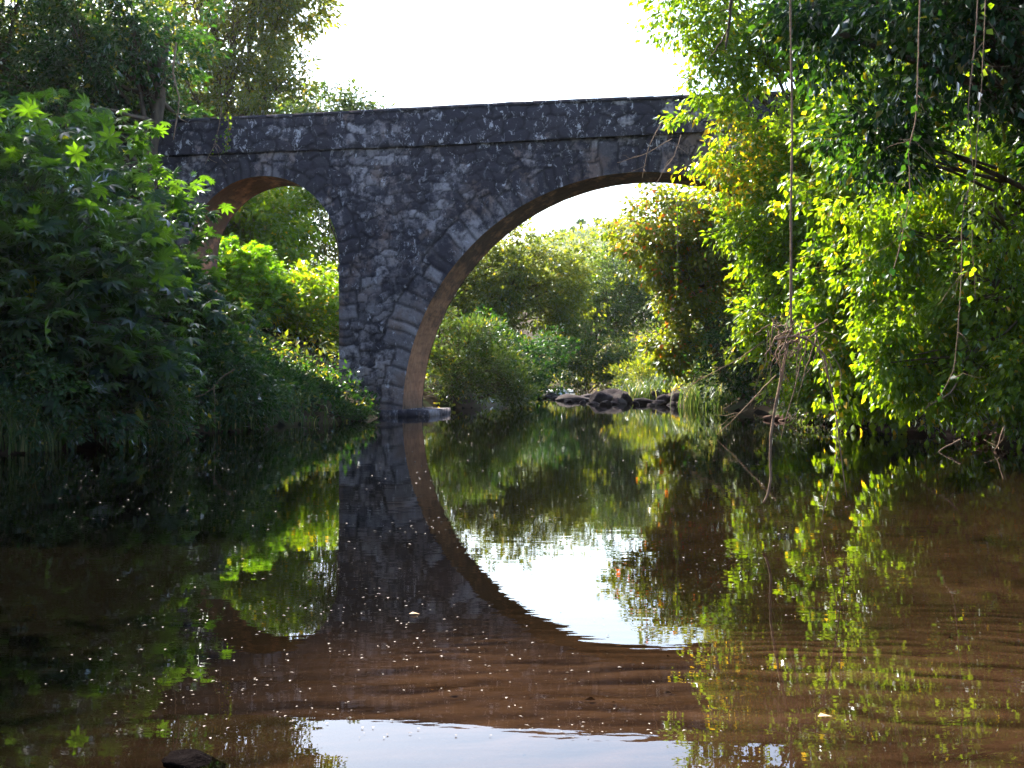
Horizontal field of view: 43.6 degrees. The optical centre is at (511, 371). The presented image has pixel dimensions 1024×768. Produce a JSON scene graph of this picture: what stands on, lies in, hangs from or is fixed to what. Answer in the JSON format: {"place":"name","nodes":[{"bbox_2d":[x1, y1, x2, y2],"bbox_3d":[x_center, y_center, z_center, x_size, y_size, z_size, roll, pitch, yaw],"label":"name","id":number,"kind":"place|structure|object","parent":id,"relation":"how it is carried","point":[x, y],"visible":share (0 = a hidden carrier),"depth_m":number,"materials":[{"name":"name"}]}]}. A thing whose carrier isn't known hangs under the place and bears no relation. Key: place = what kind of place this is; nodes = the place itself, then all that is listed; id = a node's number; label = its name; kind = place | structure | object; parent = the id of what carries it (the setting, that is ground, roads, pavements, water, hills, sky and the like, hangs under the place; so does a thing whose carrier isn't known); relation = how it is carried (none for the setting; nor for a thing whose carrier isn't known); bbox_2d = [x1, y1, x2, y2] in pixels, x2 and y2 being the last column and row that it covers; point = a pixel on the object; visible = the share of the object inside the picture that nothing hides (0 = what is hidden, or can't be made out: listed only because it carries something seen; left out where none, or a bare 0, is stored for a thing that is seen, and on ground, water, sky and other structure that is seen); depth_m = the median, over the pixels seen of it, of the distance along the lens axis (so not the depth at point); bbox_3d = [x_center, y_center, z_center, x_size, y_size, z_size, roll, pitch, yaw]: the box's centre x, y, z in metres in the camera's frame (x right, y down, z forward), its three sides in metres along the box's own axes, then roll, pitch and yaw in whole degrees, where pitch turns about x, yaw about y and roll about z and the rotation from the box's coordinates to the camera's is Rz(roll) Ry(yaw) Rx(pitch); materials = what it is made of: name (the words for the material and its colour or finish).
{"place":"outdoors","nodes":[
{"label":"outdoors","id":0,"kind":"place"},
{"bbox_2d":[3,0,915,288],"label":"sky","id":1,"kind":"structure","parent":0,"point":[414,53],"materials":[{"name":"white"}]},
{"bbox_2d":[0,219,1023,767],"bbox_3d":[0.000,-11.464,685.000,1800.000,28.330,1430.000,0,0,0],"label":"ground","id":2,"kind":"structure","parent":0,"point":[920,689],"depth_m":11.08,"materials":[{"name":"soil"}]},
{"bbox_2d":[0,0,122,229],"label":"tall tree","id":3,"kind":"object","parent":2,"relation":"on","point":[5,19],"visible":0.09,"depth_m":47.86,"materials":[{"name":"green plant"}]},
{"bbox_2d":[0,332,224,453],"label":"shrub","id":4,"kind":"object","parent":2,"relation":"on","point":[159,416],"visible":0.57,"depth_m":25.97,"materials":[{"name":"green plant"}]},
{"bbox_2d":[0,93,230,448],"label":"castor bush","id":5,"kind":"object","parent":2,"relation":"on","point":[50,297],"visible":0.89,"depth_m":27.22,"materials":[{"name":"green plant"}]},
{"bbox_2d":[0,0,232,247],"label":"tall tree","id":6,"kind":"object","parent":2,"relation":"on","point":[136,39],"visible":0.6,"depth_m":46.92,"materials":[{"name":"green plant"}]},
{"bbox_2d":[159,42,190,139],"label":"hanging vine","id":7,"kind":"object","parent":6,"relation":"hanging from","point":[173,71],"visible":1,"depth_m":46.56,"materials":[{"name":"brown plant"}]},
{"bbox_2d":[0,87,261,402],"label":"castor bush","id":8,"kind":"object","parent":2,"relation":"on","point":[196,279],"visible":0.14,"depth_m":34.77,"materials":[{"name":"green plant"}]},
{"bbox_2d":[0,0,270,195],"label":"tall tree","id":9,"kind":"object","parent":2,"relation":"on","point":[138,6],"depth_m":94.81,"materials":[{"name":"green plant"}]},
{"bbox_2d":[0,353,272,454],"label":"tall grass","id":10,"kind":"structure","parent":2,"relation":"on","point":[21,439],"depth_m":25.82,"materials":[{"name":"green plant"}]},
{"bbox_2d":[1,190,380,445],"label":"undergrowth","id":11,"kind":"object","parent":2,"relation":"on","point":[309,365],"visible":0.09,"depth_m":43.62,"materials":[{"name":"green plant"}]},
{"bbox_2d":[161,749,227,767],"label":"rock","id":12,"kind":"object","parent":2,"relation":"on","point":[189,758],"visible":1,"depth_m":5.23,"materials":[{"name":"grey stone"}]},
{"bbox_2d":[71,0,348,118],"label":"tall tree","id":13,"kind":"object","parent":2,"relation":"on","point":[254,95],"visible":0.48,"depth_m":85.20,"materials":[{"name":"green plant"}]},
{"bbox_2d":[166,308,298,432],"bbox_3d":[-8.523,-0.176,36.088,4.608,3.737,7.851,0,0,-16],"label":"shrub","id":14,"kind":"object","parent":2,"relation":"on","point":[252,368],"visible":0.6,"depth_m":34.05,"materials":[{"name":"green plant"}]},
{"bbox_2d":[213,384,214,423],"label":"hanging vine","id":15,"kind":"object","parent":14,"relation":"hanging from","point":[214,403],"visible":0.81,"depth_m":32.67,"materials":[{"name":"green plant"}]},
{"bbox_2d":[196,369,234,396],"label":"hanging vine","id":16,"kind":"object","parent":14,"relation":"hanging from","point":[232,370],"visible":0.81,"depth_m":33.00,"materials":[{"name":"green plant"}]},
{"bbox_2d":[217,233,312,333],"bbox_3d":[-13.512,-3.989,58.119,9.168,5.150,6.031,0,0,14],"label":"castor bush","id":17,"kind":"object","parent":2,"relation":"on","point":[246,267],"visible":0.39,"depth_m":56.68,"materials":[{"name":"green plant"}]},
{"bbox_2d":[231,344,323,407],"bbox_3d":[-8.514,0.069,41.325,5.983,2.392,3.590,0,0,24],"label":"shrub","id":18,"kind":"object","parent":2,"relation":"on","point":[287,372],"visible":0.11,"depth_m":40.60,"materials":[{"name":"green plant"}]},
{"bbox_2d":[221,186,336,281],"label":"tree","id":19,"kind":"object","parent":2,"relation":"on","point":[256,217],"visible":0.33,"depth_m":71.05,"materials":[{"name":"green plant"}]},
{"bbox_2d":[221,384,344,425],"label":"bank grass","id":20,"kind":"structure","parent":2,"relation":"on","point":[300,405],"depth_m":38.65,"materials":[{"name":"green plant"}]},
{"bbox_2d":[246,254,338,355],"bbox_3d":[-9.195,-2.731,58.924,6.271,5.197,5.967,0,0,27],"label":"castor bush","id":21,"kind":"object","parent":2,"relation":"on","point":[316,291],"visible":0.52,"depth_m":57.40,"materials":[{"name":"green plant"}]},
{"bbox_2d":[255,112,338,284],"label":"tree","id":22,"kind":"object","parent":2,"relation":"on","point":[324,249],"visible":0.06,"depth_m":83.17,"materials":[{"name":"green plant"}]},
{"bbox_2d":[296,370,376,421],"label":"shrub","id":23,"kind":"object","parent":2,"relation":"on","point":[349,409],"visible":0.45,"depth_m":41.55,"materials":[{"name":"green plant"}]},
{"bbox_2d":[274,75,403,330],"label":"tree","id":24,"kind":"object","parent":2,"relation":"on","point":[345,102],"visible":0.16,"depth_m":69.57,"materials":[{"name":"green plant"}]},
{"bbox_2d":[424,287,552,407],"bbox_3d":[-1.528,-1.212,55.784,6.671,5.901,4.561,0,0,0],"label":"shrub","id":25,"kind":"object","parent":2,"relation":"on","point":[488,357],"visible":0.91,"depth_m":55.38,"materials":[{"name":"green plant"}]},
{"bbox_2d":[220,289,795,407],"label":"undergrowth","id":26,"kind":"object","parent":2,"relation":"on","point":[325,351],"visible":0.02,"depth_m":55.83,"materials":[{"name":"green plant"}]},
{"bbox_2d":[12,544,1014,764],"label":"sunken leaves","id":27,"kind":"object","parent":2,"relation":"on","point":[589,698],"visible":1,"depth_m":11.05,"materials":[{"name":"brown plant"}]},
{"bbox_2d":[453,303,583,397],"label":"shrub","id":28,"kind":"object","parent":2,"relation":"on","point":[541,356],"visible":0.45,"depth_m":77.25,"materials":[{"name":"green plant"}]},
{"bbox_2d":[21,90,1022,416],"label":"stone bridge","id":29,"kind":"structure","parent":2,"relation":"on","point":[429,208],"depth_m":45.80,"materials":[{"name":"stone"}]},
{"bbox_2d":[205,106,222,163],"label":"hanging vine","id":30,"kind":"object","parent":29,"relation":"hanging from","point":[216,135],"visible":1,"depth_m":46.98,"materials":[{"name":"brown plant"}]},
{"bbox_2d":[221,112,231,153],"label":"hanging vine","id":31,"kind":"object","parent":29,"relation":"hanging from","point":[227,134],"visible":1,"depth_m":46.76,"materials":[{"name":"green plant"}]},
{"bbox_2d":[434,217,615,356],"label":"tree","id":32,"kind":"object","parent":2,"relation":"on","point":[505,287],"visible":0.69,"depth_m":89.67,"materials":[{"name":"green plant"}]},
{"bbox_2d":[546,316,651,393],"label":"shrub","id":33,"kind":"object","parent":2,"relation":"on","point":[585,355],"visible":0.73,"depth_m":90.12,"materials":[{"name":"green plant"}]},
{"bbox_2d":[527,222,685,378],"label":"tree","id":34,"kind":"object","parent":2,"relation":"on","point":[627,304],"visible":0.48,"depth_m":103.16,"materials":[{"name":"green plant"}]},
{"bbox_2d":[603,349,704,390],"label":"shrub","id":35,"kind":"object","parent":2,"relation":"on","point":[640,369],"visible":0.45,"depth_m":72.18,"materials":[{"name":"green plant"}]},
{"bbox_2d":[603,359,714,399],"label":"grass","id":36,"kind":"structure","parent":2,"relation":"on","point":[633,390],"depth_m":66.70,"materials":[{"name":"green plant"}]},
{"bbox_2d":[651,389,668,399],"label":"rock","id":37,"kind":"object","parent":2,"relation":"on","point":[654,394],"visible":0.32,"depth_m":65.64,"materials":[{"name":"grey stone"}]},
{"bbox_2d":[656,394,670,403],"bbox_3d":[7.522,1.473,62.961,0.856,0.704,0.553,0,0,16],"label":"rock","id":38,"kind":"object","parent":2,"relation":"on","point":[665,397],"visible":0.41,"depth_m":62.77,"materials":[{"name":"grey stone"}]},
{"bbox_2d":[671,392,682,401],"bbox_3d":[8.041,1.290,62.072,0.657,0.539,0.568,0,0,0],"label":"rock","id":39,"kind":"object","parent":2,"relation":"on","point":[675,397],"visible":0.5,"depth_m":61.86,"materials":[{"name":"grey stone"}]},
{"bbox_2d":[596,183,797,394],"bbox_3d":[8.385,-4.285,55.661,9.373,11.372,5.703,0,0,-17],"label":"ivy clad tree","id":40,"kind":"object","parent":2,"relation":"on","point":[698,291],"visible":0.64,"depth_m":54.38,"materials":[{"name":"green plant"}]},
{"bbox_2d":[673,186,681,301],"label":"hanging vine","id":41,"kind":"object","parent":40,"relation":"hanging from","point":[677,223],"visible":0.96,"depth_m":51.98,"materials":[{"name":"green plant"}]},
{"bbox_2d":[670,364,746,408],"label":"bright grass","id":42,"kind":"structure","parent":2,"relation":"on","point":[694,398],"depth_m":57.20,"materials":[{"name":"green plant"}]},
{"bbox_2d":[680,262,811,408],"bbox_3d":[10.035,-1.580,52.516,6.340,6.522,4.543,0,0,30],"label":"shrub","id":43,"kind":"object","parent":2,"relation":"on","point":[745,374],"visible":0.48,"depth_m":52.42,"materials":[{"name":"green plant"}]},
{"bbox_2d":[692,237,803,363],"bbox_3d":[16.148,-6.165,58.268,13.978,13.017,9.107,0,0,45],"label":"tree","id":44,"kind":"object","parent":2,"relation":"on","point":[761,317],"depth_m":59.65,"materials":[{"name":"green plant"}]},
{"bbox_2d":[626,0,903,425],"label":"overhanging tree","id":45,"kind":"object","parent":2,"relation":"on","point":[774,163],"visible":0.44,"depth_m":37.00,"materials":[{"name":"green plant"}]},
{"bbox_2d":[628,121,662,178],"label":"hanging vine","id":46,"kind":"object","parent":45,"relation":"hanging from","point":[647,151],"visible":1,"depth_m":36.02,"materials":[{"name":"brown plant"}]},
{"bbox_2d":[617,138,679,162],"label":"hanging vine","id":47,"kind":"object","parent":45,"relation":"hanging from","point":[650,151],"visible":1,"depth_m":35.99,"materials":[{"name":"brown plant"}]},
{"bbox_2d":[655,135,692,184],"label":"hanging vine","id":48,"kind":"object","parent":45,"relation":"hanging from","point":[672,158],"visible":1,"depth_m":35.99,"materials":[{"name":"brown plant"}]},
{"bbox_2d":[682,341,764,391],"bbox_3d":[5.941,-0.136,35.975,2.203,1.442,1.125,0,0,-20],"label":"bare branch","id":49,"kind":"object","parent":45,"relation":"attached to","point":[700,378],"visible":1,"depth_m":35.99,"materials":[{"name":"brown plant"}]},
{"bbox_2d":[708,0,750,60],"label":"hanging vine","id":50,"kind":"object","parent":45,"relation":"hanging from","point":[729,21],"visible":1,"depth_m":29.99,"materials":[{"name":"brown plant"}]},
{"bbox_2d":[754,0,846,521],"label":"hanging liana","id":51,"kind":"object","parent":45,"relation":"hanging from","point":[782,335],"visible":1,"depth_m":13.00,"materials":[{"name":"brown plant"}]},
{"bbox_2d":[776,359,912,425],"bbox_3d":[10.304,0.187,37.616,3.391,2.968,6.064,0,0,-20],"label":"shrub","id":52,"kind":"object","parent":2,"relation":"on","point":[820,418],"visible":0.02,"depth_m":38.76,"materials":[{"name":"green plant"}]},
{"bbox_2d":[745,367,1017,430],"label":"undergrowth","id":53,"kind":"object","parent":2,"relation":"on","point":[913,422],"visible":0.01,"depth_m":47.32,"materials":[{"name":"green plant"}]},
{"bbox_2d":[745,0,1023,199],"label":"overhanging tree","id":54,"kind":"object","parent":2,"relation":"on","point":[943,40],"visible":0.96,"depth_m":21.66,"materials":[{"name":"green plant"}]},
{"bbox_2d":[865,0,949,282],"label":"hanging vine","id":55,"kind":"object","parent":54,"relation":"hanging from","point":[910,195],"visible":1,"depth_m":16.99,"materials":[{"name":"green plant"}]},
{"bbox_2d":[937,0,1003,402],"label":"hanging vine","id":56,"kind":"object","parent":54,"relation":"hanging from","point":[965,200],"visible":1,"depth_m":17.98,"materials":[{"name":"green plant"}]},
{"bbox_2d":[960,0,1018,316],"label":"hanging vine","id":57,"kind":"object","parent":54,"relation":"hanging from","point":[976,230],"visible":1,"depth_m":17.51,"materials":[{"name":"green plant"}]},
{"bbox_2d":[766,10,1023,434],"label":"overhanging tree","id":58,"kind":"object","parent":2,"relation":"on","point":[811,307],"visible":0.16,"depth_m":32.25,"materials":[{"name":"green plant"}]},
{"bbox_2d":[782,394,1021,441],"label":"leaf litter","id":59,"kind":"object","parent":2,"relation":"on","point":[962,434],"visible":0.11,"depth_m":31.24,"materials":[{"name":"brown plant"}]},
{"bbox_2d":[807,60,1023,449],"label":"overhanging tree","id":60,"kind":"object","parent":2,"relation":"on","point":[925,368],"visible":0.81,"depth_m":27.94,"materials":[{"name":"green plant"}]},
{"bbox_2d":[916,379,966,429],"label":"bare branch","id":61,"kind":"object","parent":60,"relation":"attached to","point":[950,392],"visible":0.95,"depth_m":27.00,"materials":[{"name":"brown plant"}]},
{"bbox_2d":[933,428,955,436],"bbox_3d":[10.561,1.558,31.305,0.563,0.346,0.425,0,0,0],"label":"rock","id":62,"kind":"object","parent":2,"relation":"on","point":[941,434],"visible":0.3,"depth_m":31.13,"materials":[{"name":"grey stone"}]},
{"bbox_2d":[972,430,991,435],"bbox_3d":[10.775,1.468,29.309,0.497,0.253,0.435,0,0,-42],"label":"rock","id":63,"kind":"object","parent":2,"relation":"on","point":[987,431],"visible":0.24,"depth_m":29.21,"materials":[{"name":"grey stone"}]},
{"bbox_2d":[975,433,991,442],"bbox_3d":[10.659,1.558,28.810,0.520,0.345,0.367,0,0,11],"label":"rock","id":64,"kind":"object","parent":2,"relation":"on","point":[979,436],"visible":0.32,"depth_m":28.68,"materials":[{"name":"brown stone"}]},
{"bbox_2d":[947,191,1023,396],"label":"shrub","id":65,"kind":"object","parent":2,"relation":"on","point":[1001,237],"depth_m":35.97,"materials":[{"name":"green plant"}]},
{"bbox_2d":[994,432,1002,440],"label":"rock","id":66,"kind":"object","parent":2,"relation":"on","point":[998,434],"visible":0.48,"depth_m":28.16,"materials":[{"name":"brown stone"}]},
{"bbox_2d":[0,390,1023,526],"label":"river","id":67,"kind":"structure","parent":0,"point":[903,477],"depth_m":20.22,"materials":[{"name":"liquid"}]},
{"bbox_2d":[40,426,849,737],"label":"floating petals","id":68,"kind":"object","parent":67,"relation":"on","point":[422,604],"visible":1,"depth_m":8.37,"materials":[{"name":"white plant"}]},
{"bbox_2d":[546,389,577,394],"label":"white water","id":69,"kind":"structure","parent":67,"relation":"on","point":[570,390],"depth_m":96.08,"materials":[{"name":"white liquid"}]},
{"bbox_2d":[555,393,588,400],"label":"rock","id":70,"kind":"object","parent":67,"relation":"in","point":[563,397],"visible":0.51,"depth_m":69.20,"materials":[{"name":"grey stone"}]},
{"bbox_2d":[581,393,591,397],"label":"rock","id":71,"kind":"object","parent":67,"relation":"in","point":[588,395],"visible":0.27,"depth_m":71.59,"materials":[{"name":"grey stone"}]},
{"bbox_2d":[589,391,613,401],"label":"rock","id":72,"kind":"object","parent":67,"relation":"in","point":[598,396],"visible":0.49,"depth_m":65.66,"materials":[{"name":"grey stone"}]},
{"bbox_2d":[600,400,611,404],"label":"rock","id":73,"kind":"object","parent":67,"relation":"on","point":[606,402],"visible":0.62,"depth_m":60.41,"materials":[{"name":"grey stone"}]},
{"bbox_2d":[603,388,628,399],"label":"rock","id":74,"kind":"object","parent":67,"relation":"in","point":[615,393],"visible":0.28,"depth_m":67.87,"materials":[{"name":"grey stone"}]},
{"bbox_2d":[612,397,626,403],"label":"rock","id":75,"kind":"object","parent":67,"relation":"in","point":[620,400],"visible":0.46,"depth_m":62.79,"materials":[{"name":"grey stone"}]},
{"bbox_2d":[621,393,632,402],"bbox_3d":[5.856,1.555,65.056,0.832,0.918,0.634,0,0,0],"label":"rock","id":76,"kind":"object","parent":67,"relation":"in","point":[627,398],"visible":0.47,"depth_m":64.78,"materials":[{"name":"grey stone"}]},
{"bbox_2d":[633,398,652,403],"bbox_3d":[6.468,1.557,62.886,1.065,0.500,0.832,0,0,0],"label":"rock","id":77,"kind":"object","parent":67,"relation":"in","point":[643,401],"visible":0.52,"depth_m":62.59,"materials":[{"name":"grey stone"}]},
{"bbox_2d":[652,400,665,404],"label":"rock","id":78,"kind":"object","parent":67,"relation":"on","point":[659,402],"visible":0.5,"depth_m":60.77,"materials":[{"name":"grey stone"}]},
{"bbox_2d":[717,375,776,434],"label":"bare branch","id":79,"kind":"object","parent":67,"relation":"on","point":[740,412],"visible":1,"depth_m":31.00,"materials":[{"name":"brown plant"}]},
{"bbox_2d":[763,415,771,419],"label":"rock","id":80,"kind":"object","parent":67,"relation":"in","point":[767,417],"visible":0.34,"depth_m":42.31,"materials":[{"name":"grey stone"}]},
{"bbox_2d":[906,427,926,434],"bbox_3d":[10.261,1.589,32.531,0.494,0.313,0.502,0,0,0],"label":"rock","id":81,"kind":"object","parent":67,"relation":"in","point":[912,430],"visible":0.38,"depth_m":32.38,"materials":[{"name":"grey stone"}]},
{"bbox_2d":[938,439,960,451],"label":"bare branch","id":82,"kind":"object","parent":67,"relation":"in","point":[950,444],"visible":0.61,"depth_m":25.50,"materials":[{"name":"brown plant"}]},
{"bbox_2d":[985,425,1006,448],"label":"bare branch","id":83,"kind":"object","parent":67,"relation":"on","point":[999,442],"visible":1,"depth_m":24.99,"materials":[{"name":"brown plant"}]},
{"bbox_2d":[473,222,742,311],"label":"hill","id":84,"kind":"structure","parent":0,"point":[590,243],"depth_m":395.64,"materials":[{"name":"green plant"}]},
{"bbox_2d":[466,214,688,292],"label":"hill scrub","id":85,"kind":"object","parent":84,"relation":"on","point":[575,229],"visible":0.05,"depth_m":406.80,"materials":[{"name":"green plant"}]},
{"bbox_2d":[575,217,586,228],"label":"palm tree","id":86,"kind":"object","parent":84,"relation":"on","point":[582,220],"visible":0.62,"depth_m":431.01,"materials":[{"name":"green plant"}]}
]}

